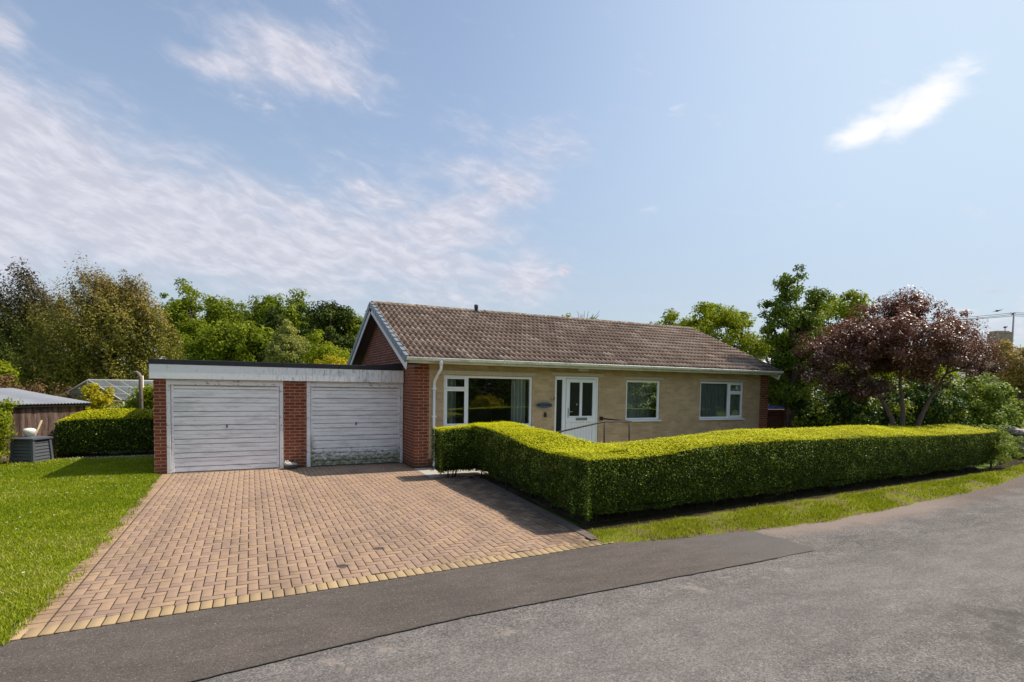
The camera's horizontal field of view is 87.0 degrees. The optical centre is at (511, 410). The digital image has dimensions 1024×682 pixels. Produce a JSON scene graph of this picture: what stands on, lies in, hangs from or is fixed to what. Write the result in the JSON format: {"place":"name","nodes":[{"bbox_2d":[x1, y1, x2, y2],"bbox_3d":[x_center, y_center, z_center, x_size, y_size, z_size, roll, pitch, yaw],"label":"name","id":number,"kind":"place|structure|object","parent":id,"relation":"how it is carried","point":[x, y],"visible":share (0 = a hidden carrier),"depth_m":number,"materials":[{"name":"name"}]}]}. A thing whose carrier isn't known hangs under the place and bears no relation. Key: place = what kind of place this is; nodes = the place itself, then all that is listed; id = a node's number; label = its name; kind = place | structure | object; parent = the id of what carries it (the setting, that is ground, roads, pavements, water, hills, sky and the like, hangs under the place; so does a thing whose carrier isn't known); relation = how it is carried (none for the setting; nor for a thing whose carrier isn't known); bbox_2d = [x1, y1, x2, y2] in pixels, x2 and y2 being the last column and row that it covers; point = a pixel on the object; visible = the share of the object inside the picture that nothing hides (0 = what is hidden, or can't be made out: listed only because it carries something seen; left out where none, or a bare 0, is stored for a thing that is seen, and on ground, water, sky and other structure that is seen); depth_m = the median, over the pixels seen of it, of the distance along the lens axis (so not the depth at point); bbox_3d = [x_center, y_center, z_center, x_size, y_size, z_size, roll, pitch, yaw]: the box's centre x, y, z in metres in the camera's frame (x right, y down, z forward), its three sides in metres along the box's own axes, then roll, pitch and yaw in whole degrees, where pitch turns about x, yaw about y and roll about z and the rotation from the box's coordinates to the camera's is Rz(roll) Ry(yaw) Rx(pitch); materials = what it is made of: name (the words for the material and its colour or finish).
{"place":"outdoors","nodes":[
{"label":"outdoors","id":0,"kind":"place"},
{"bbox_2d":[0,454,160,644],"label":"lawn","id":1,"kind":"structure","parent":0,"point":[75,564],"depth_m":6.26,"materials":[{"name":"green plant"}]},
{"bbox_2d":[0,397,23,462],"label":"ivy bush","id":2,"kind":"object","parent":1,"relation":"on","point":[6,422],"visible":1,"depth_m":12.57,"materials":[{"name":"green plant"}]},
{"bbox_2d":[9,435,53,462],"bbox_3d":[-11.602,0.916,13.039,0.584,0.655,0.584,1,3,0],"label":"compost bin","id":3,"kind":"object","parent":1,"relation":"on","point":[29,448],"visible":0.89,"depth_m":12.81,"materials":[{"name":"grey plastic"}]},
{"bbox_2d":[22,428,35,435],"bbox_3d":[-11.625,0.511,13.000,0.256,0.197,0.256,0,3,-26],"label":"white tub","id":4,"kind":"object","parent":3,"relation":"on","point":[28,431],"visible":1,"depth_m":12.93,"materials":[{"name":"plastic"}]},
{"bbox_2d":[35,420,42,435],"bbox_3d":[-11.919,0.729,13.431,0.044,0.995,0.402,3,3,34],"label":"wooden stake","id":5,"kind":"object","parent":3,"relation":"on","point":[39,425],"visible":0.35,"depth_m":13.50,"materials":[{"name":"brown wood"}]},
{"bbox_2d":[16,454,148,572],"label":"daisies","id":6,"kind":"object","parent":1,"relation":"on","point":[104,457],"visible":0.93,"depth_m":13.78,"materials":[{"name":"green plant"}]},
{"bbox_2d":[148,359,403,474],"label":"garage","id":7,"kind":"structure","parent":0,"point":[214,416],"depth_m":12.61,"materials":[{"name":"red brick"}]},
{"bbox_2d":[171,385,278,472],"bbox_3d":[-6.450,0.390,12.232,2.160,1.920,0.135,0,3,-26],"label":"garage door","id":8,"kind":"structure","parent":7,"relation":"in","point":[214,427],"depth_m":12.21,"materials":[{"name":"paint"}]},
{"bbox_2d":[310,387,399,465],"bbox_3d":[-3.874,0.376,13.479,2.170,1.920,0.135,0,3,-26],"label":"garage door","id":9,"kind":"structure","parent":7,"relation":"in","point":[349,425],"depth_m":13.46,"materials":[{"name":"paint"}]},
{"bbox_2d":[8,463,613,641],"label":"driveway","id":10,"kind":"structure","parent":0,"point":[370,512],"depth_m":7.08,"materials":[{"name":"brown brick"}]},
{"bbox_2d":[283,463,297,468],"bbox_3d":[-5.199,1.306,12.692,0.330,0.106,0.224,0,3,-26],"label":"plant trough","id":11,"kind":"object","parent":10,"relation":"on","point":[291,466],"visible":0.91,"depth_m":12.62,"materials":[{"name":"grey plastic"}]},
{"bbox_2d":[414,467,488,476],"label":"paved path","id":12,"kind":"structure","parent":0,"point":[428,472],"depth_m":12.48,"materials":[{"name":"concrete"}]},
{"bbox_2d":[556,417,631,442],"bbox_3d":[1.472,0.801,14.348,3.424,1.215,1.020,0,3,-26],"label":"handrail","id":13,"kind":"object","parent":12,"relation":"on","point":[614,420],"visible":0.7,"depth_m":14.26,"materials":[{"name":"metal"}]},
{"bbox_2d":[0,0,1023,390],"label":"sky","id":14,"kind":"structure","parent":0,"point":[619,160],"materials":[{"name":"blue"}]},
{"bbox_2d":[2,385,1023,638],"bbox_3d":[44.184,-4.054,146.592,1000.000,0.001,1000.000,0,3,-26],"label":"ground","id":15,"kind":"structure","parent":0,"point":[576,523],"depth_m":10.00,"materials":[{"name":"brown soil"}]},
{"bbox_2d":[0,359,21,387],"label":"garden shrub","id":16,"kind":"object","parent":15,"relation":"on","point":[5,367],"visible":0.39,"depth_m":22.07,"materials":[{"name":"green plant"}]},
{"bbox_2d":[0,256,62,394],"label":"windblown tree","id":17,"kind":"object","parent":15,"relation":"on","point":[10,309],"visible":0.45,"depth_m":30.54,"materials":[{"name":"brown plant"}]},
{"bbox_2d":[0,373,121,406],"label":"brown hedge","id":18,"kind":"object","parent":15,"relation":"on","point":[39,389],"visible":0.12,"depth_m":20.26,"materials":[{"name":"brown plant"}]},
{"bbox_2d":[0,450,153,464],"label":"soil bed","id":19,"kind":"object","parent":15,"relation":"on","point":[93,454],"depth_m":14.50,"materials":[{"name":"brown soil"}]},
{"bbox_2d":[0,388,90,460],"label":"garden shed","id":20,"kind":"structure","parent":19,"relation":"on","point":[33,409],"depth_m":14.03,"materials":[{"name":"brown wood"}]},
{"bbox_2d":[53,407,153,455],"bbox_3d":[-10.646,0.567,14.697,2.659,1.283,1.149,0,3,-26],"label":"privet hedge","id":21,"kind":"object","parent":19,"relation":"on","point":[113,430],"visible":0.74,"depth_m":14.25,"materials":[{"name":"green plant"}]},
{"bbox_2d":[0,251,186,402],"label":"windblown tree","id":22,"kind":"object","parent":15,"relation":"on","point":[126,320],"visible":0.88,"depth_m":26.21,"materials":[{"name":"green plant"}]},
{"bbox_2d":[76,382,118,411],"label":"golden bush","id":23,"kind":"object","parent":15,"relation":"on","point":[97,400],"visible":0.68,"depth_m":18.84,"materials":[{"name":"yellow plant"}]},
{"bbox_2d":[60,379,152,409],"bbox_3d":[-14.388,-0.322,23.813,3.760,2.015,8.058,2,3,19],"label":"greenhouse","id":24,"kind":"object","parent":15,"relation":"on","point":[124,383],"visible":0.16,"depth_m":20.43,"materials":[{"name":"clear glass"}]},
{"bbox_2d":[97,399,153,410],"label":"garden shrub","id":25,"kind":"object","parent":15,"relation":"on","point":[119,404],"visible":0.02,"depth_m":18.34,"materials":[{"name":"green plant"}]},
{"bbox_2d":[115,382,153,410],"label":"garden shrub","id":26,"kind":"object","parent":15,"relation":"on","point":[133,403],"visible":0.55,"depth_m":17.28,"materials":[{"name":"green plant"}]},
{"bbox_2d":[132,371,142,408],"bbox_3d":[-11.825,-0.107,17.040,0.337,2.313,0.111,1,3,-3],"label":"flue pipe","id":27,"kind":"object","parent":15,"relation":"on","point":[140,377],"visible":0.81,"depth_m":16.98,"materials":[{"name":"grey metal"}]},
{"bbox_2d":[150,277,214,359],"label":"woodland tree","id":28,"kind":"object","parent":15,"relation":"on","point":[179,309],"visible":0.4,"depth_m":59.12,"materials":[{"name":"green plant"}]},
{"bbox_2d":[165,317,273,361],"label":"woodland tree","id":29,"kind":"object","parent":15,"relation":"on","point":[235,340],"visible":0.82,"depth_m":42.96,"materials":[{"name":"green plant"}]},
{"bbox_2d":[197,293,250,340],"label":"woodland tree","id":30,"kind":"object","parent":15,"relation":"on","point":[218,310],"visible":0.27,"depth_m":63.26,"materials":[{"name":"green plant"}]},
{"bbox_2d":[153,304,365,358],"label":"woodland tree","id":31,"kind":"object","parent":15,"relation":"on","point":[197,316],"visible":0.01,"depth_m":67.23,"materials":[{"name":"green plant"}]},
{"bbox_2d":[236,293,285,336],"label":"woodland tree","id":32,"kind":"object","parent":15,"relation":"on","point":[257,313],"visible":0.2,"depth_m":61.33,"materials":[{"name":"green plant"}]},
{"bbox_2d":[246,305,289,361],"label":"tree","id":33,"kind":"object","parent":15,"relation":"on","point":[274,319],"visible":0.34,"depth_m":45.39,"materials":[{"name":"green plant"}]},
{"bbox_2d":[261,319,311,362],"bbox_3d":[-15.918,-3.162,37.935,3.725,6.537,2.713,1,3,3],"label":"birch tree","id":34,"kind":"object","parent":15,"relation":"on","point":[292,345],"visible":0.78,"depth_m":37.42,"materials":[{"name":"green plant"}]},
{"bbox_2d":[259,289,315,344],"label":"woodland tree","id":35,"kind":"object","parent":15,"relation":"on","point":[291,313],"visible":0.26,"depth_m":57.56,"materials":[{"name":"green plant"}]},
{"bbox_2d":[299,329,350,363],"bbox_3d":[-10.599,-2.105,31.049,3.222,5.239,2.279,1,3,-3],"label":"garden shrub","id":36,"kind":"object","parent":15,"relation":"on","point":[317,352],"visible":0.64,"depth_m":30.57,"materials":[{"name":"green plant"}]},
{"bbox_2d":[296,300,357,363],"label":"woodland tree","id":37,"kind":"object","parent":15,"relation":"on","point":[337,319],"visible":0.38,"depth_m":53.33,"materials":[{"name":"green plant"}]},
{"bbox_2d":[313,353,347,364],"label":"garden shrub","id":38,"kind":"object","parent":15,"relation":"on","point":[333,360],"visible":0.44,"depth_m":26.56,"materials":[{"name":"yellow plant"}]},
{"bbox_2d":[341,309,363,352],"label":"woodland tree","id":39,"kind":"object","parent":15,"relation":"on","point":[354,329],"visible":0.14,"depth_m":56.09,"materials":[{"name":"green plant"}]},
{"bbox_2d":[472,476,596,540],"bbox_3d":[0.156,1.623,9.652,0.150,0.070,5.180,0,3,-22],"label":"kerb edging","id":40,"kind":"object","parent":15,"relation":"on","point":[570,526],"visible":0.77,"depth_m":8.83,"materials":[{"name":"concrete"}]},
{"bbox_2d":[85,359,984,387],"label":"distant wood","id":41,"kind":"object","parent":15,"relation":"on","point":[818,387],"depth_m":145.04,"materials":[{"name":"green plant"}]},
{"bbox_2d":[347,301,783,468],"bbox_3d":[1.455,-1.063,18.893,12.705,4.710,8.401,0,3,-26],"label":"bungalow","id":42,"kind":"object","parent":15,"relation":"on","point":[470,366],"visible":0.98,"depth_m":15.87,"materials":[{"name":"brick"}]},
{"bbox_2d":[443,375,533,426],"bbox_3d":[-0.570,-0.219,13.889,2.560,1.345,0.145,0,3,-26],"label":"window","id":43,"kind":"structure","parent":42,"relation":"in","point":[466,378],"depth_m":13.59,"materials":[{"name":"white plastic"}]},
{"bbox_2d":[511,379,521,423],"bbox_3d":[0.173,-0.228,14.396,0.410,1.420,0.084,0,3,-26],"label":"curtain","id":44,"kind":"object","parent":42,"relation":"hanging from","point":[514,395],"visible":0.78,"depth_m":14.37,"materials":[{"name":"fabric"}]},
{"bbox_2d":[535,401,552,408],"bbox_3d":[0.861,-0.153,14.548,0.543,0.203,0.032,0,3,-26],"label":"house sign","id":45,"kind":"object","parent":42,"relation":"attached to","point":[543,405],"visible":1,"depth_m":14.54,"materials":[{"name":"stone"}]},
{"bbox_2d":[565,379,595,441],"bbox_3d":[1.938,0.169,15.103,0.990,2.113,0.126,0,3,-26],"label":"front door","id":46,"kind":"structure","parent":42,"relation":"in","point":[580,408],"depth_m":15.12,"materials":[{"name":"white plastic"}]},
{"bbox_2d":[627,382,638,417],"bbox_3d":[3.837,-0.313,16.167,1.430,1.350,0.084,0,3,-26],"label":"curtain","id":47,"kind":"object","parent":42,"relation":"hanging from","point":[632,414],"visible":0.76,"depth_m":16.04,"materials":[{"name":"fabric"}]},
{"bbox_2d":[625,380,661,421],"bbox_3d":[3.899,-0.294,16.050,1.350,1.215,0.145,0,3,-26],"label":"window","id":48,"kind":"structure","parent":42,"relation":"in","point":[648,395],"depth_m":16.15,"materials":[{"name":"white plastic"}]},
{"bbox_2d":[700,383,739,416],"bbox_3d":[6.708,-0.329,17.557,2.150,1.350,0.084,0,3,-26],"label":"curtain","id":49,"kind":"object","parent":42,"relation":"hanging from","point":[720,409],"visible":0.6,"depth_m":17.55,"materials":[{"name":"fabric"}]},
{"bbox_2d":[699,381,744,419],"bbox_3d":[6.782,-0.319,17.445,1.985,1.225,0.145,0,3,-26],"label":"window","id":50,"kind":"structure","parent":42,"relation":"in","point":[728,388],"depth_m":17.60,"materials":[{"name":"white plastic"}]},
{"bbox_2d":[562,311,598,318],"bbox_3d":[4.210,-2.864,33.986,2.456,6.995,1.184,1,3,7],"label":"twiggy tree","id":51,"kind":"object","parent":15,"relation":"on","point":[582,317],"visible":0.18,"depth_m":33.87,"materials":[{"name":"green plant"}]},
{"bbox_2d":[649,301,773,360],"bbox_3d":[12.212,-3.065,33.894,7.523,7.710,5.373,3,3,33],"label":"round tree","id":52,"kind":"object","parent":15,"relation":"on","point":[719,317],"visible":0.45,"depth_m":33.07,"materials":[{"name":"green plant"}]},
{"bbox_2d":[475,466,978,524],"bbox_3d":[7.178,1.192,21.012,24.110,0.001,18.050,0,3,-26],"label":"garden bed","id":53,"kind":"object","parent":15,"relation":"on","point":[603,518],"visible":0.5,"depth_m":10.05,"materials":[{"name":"soil"}]},
{"bbox_2d":[430,420,1002,521],"bbox_3d":[5.883,0.908,12.938,14.639,1.343,5.390,0,3,-26],"label":"privet hedge","id":54,"kind":"object","parent":53,"relation":"on","point":[579,476],"visible":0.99,"depth_m":9.86,"materials":[{"name":"green plant"}]},
{"bbox_2d":[784,403,789,429],"bbox_3d":[9.458,0.526,18.603,0.120,1.641,0.120,1,3,0],"label":"gate post","id":55,"kind":"object","parent":53,"relation":"on","point":[786,415],"visible":0.36,"depth_m":18.54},
{"bbox_2d":[756,263,835,427],"bbox_3d":[9.769,-1.790,18.540,2.445,6.526,2.185,3,3,34],"label":"tall tree","id":56,"kind":"object","parent":53,"relation":"on","point":[801,320],"visible":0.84,"depth_m":18.28,"materials":[{"name":"green plant"}]},
{"bbox_2d":[784,382,850,428],"bbox_3d":[10.328,0.240,18.380,2.065,2.472,2.168,0,3,-26],"label":"garden shrub","id":57,"kind":"object","parent":53,"relation":"on","point":[816,410],"visible":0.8,"depth_m":17.90,"materials":[{"name":"green plant"}]},
{"bbox_2d":[783,289,880,400],"bbox_3d":[15.219,-2.299,26.080,4.342,6.995,4.420,0,3,-26],"label":"lime tree","id":58,"kind":"object","parent":53,"relation":"on","point":[841,310],"visible":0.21,"depth_m":25.31,"materials":[{"name":"green plant"}]},
{"bbox_2d":[824,378,884,427],"bbox_3d":[11.279,0.176,17.929,1.865,2.672,2.110,0,3,-26],"label":"garden shrub","id":59,"kind":"object","parent":53,"relation":"on","point":[859,412],"visible":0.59,"depth_m":17.42,"materials":[{"name":"green plant"}]},
{"bbox_2d":[861,377,920,426],"bbox_3d":[13.231,0.136,18.920,2.123,2.739,2.067,0,3,-26],"label":"garden shrub","id":60,"kind":"object","parent":53,"relation":"on","point":[892,399],"visible":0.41,"depth_m":18.38,"materials":[{"name":"green plant"}]},
{"bbox_2d":[831,362,961,394],"bbox_3d":[14.499,-0.521,20.599,4.260,3.921,3.280,0,3,-26],"label":"laburnum shrub","id":61,"kind":"object","parent":53,"relation":"on","point":[942,370],"visible":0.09,"depth_m":19.86,"materials":[{"name":"green plant"}]},
{"bbox_2d":[790,285,1014,426],"bbox_3d":[11.385,-1.026,15.830,5.059,5.221,4.374,-1,3,-37],"label":"copper plum tree","id":62,"kind":"object","parent":53,"relation":"on","point":[884,345],"visible":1,"depth_m":15.30,"materials":[{"name":"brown plant"}]},
{"bbox_2d":[903,378,972,425],"bbox_3d":[14.475,0.183,18.437,2.383,2.727,2.208,0,3,-26],"label":"garden shrub","id":63,"kind":"object","parent":53,"relation":"on","point":[947,411],"visible":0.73,"depth_m":18.00,"materials":[{"name":"green plant"}]},
{"bbox_2d":[768,404,784,408],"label":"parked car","id":64,"kind":"object","parent":15,"relation":"on","point":[774,407],"visible":0.02,"depth_m":44.16,"materials":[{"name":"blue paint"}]},
{"bbox_2d":[767,409,790,428],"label":"brick wall","id":65,"kind":"structure","parent":15,"relation":"on","point":[775,418],"depth_m":19.20,"materials":[{"name":"red brick"}]},
{"bbox_2d":[577,454,1023,543],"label":"verge","id":66,"kind":"structure","parent":15,"relation":"on","point":[726,510],"depth_m":9.28,"materials":[{"name":"green plant"}]},
{"bbox_2d":[961,423,1023,468],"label":"rough shrub","id":67,"kind":"object","parent":66,"relation":"on","point":[1009,448],"visible":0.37,"depth_m":14.39,"materials":[{"name":"green plant"}]},
{"bbox_2d":[998,427,1023,455],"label":"rubble wall","id":68,"kind":"structure","parent":66,"relation":"on","point":[1015,431],"depth_m":17.91,"materials":[{"name":"stone"}]},
{"bbox_2d":[910,331,1016,404],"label":"stone house","id":69,"kind":"structure","parent":15,"relation":"on","point":[1006,334],"depth_m":60.28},
{"bbox_2d":[935,371,1023,427],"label":"garden shrub","id":70,"kind":"object","parent":15,"relation":"on","point":[990,405],"visible":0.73,"depth_m":18.59,"materials":[{"name":"green plant"}]},
{"bbox_2d":[985,337,1023,428],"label":"bronze tree","id":71,"kind":"object","parent":15,"relation":"on","point":[1013,376],"visible":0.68,"depth_m":23.77,"materials":[{"name":"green plant"}]},
{"bbox_2d":[1010,312,1015,351],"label":"utility pole","id":72,"kind":"object","parent":15,"relation":"on","point":[1013,314],"visible":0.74,"depth_m":70.01,"materials":[{"name":"grey metal"}]},
{"bbox_2d":[873,314,1023,320],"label":"overhead wire","id":73,"kind":"object","parent":72,"relation":"attached to","point":[981,317],"visible":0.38,"depth_m":73.02,"materials":[{"name":"black metal"}]},
{"bbox_2d":[192,475,1023,681],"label":"road","id":74,"kind":"structure","parent":0,"point":[929,591],"depth_m":4.74,"materials":[{"name":"grey asphalt"}]},
{"bbox_2d":[0,531,813,681],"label":"tarmac patch","id":75,"kind":"object","parent":74,"relation":"on","point":[188,646],"visible":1,"depth_m":4.80,"materials":[{"name":"grey asphalt"}]},
{"bbox_2d":[187,557,776,681],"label":"tar seam","id":76,"kind":"object","parent":74,"relation":"on","point":[452,619],"visible":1,"depth_m":4.70,"materials":[{"name":"black asphalt"}]}
]}

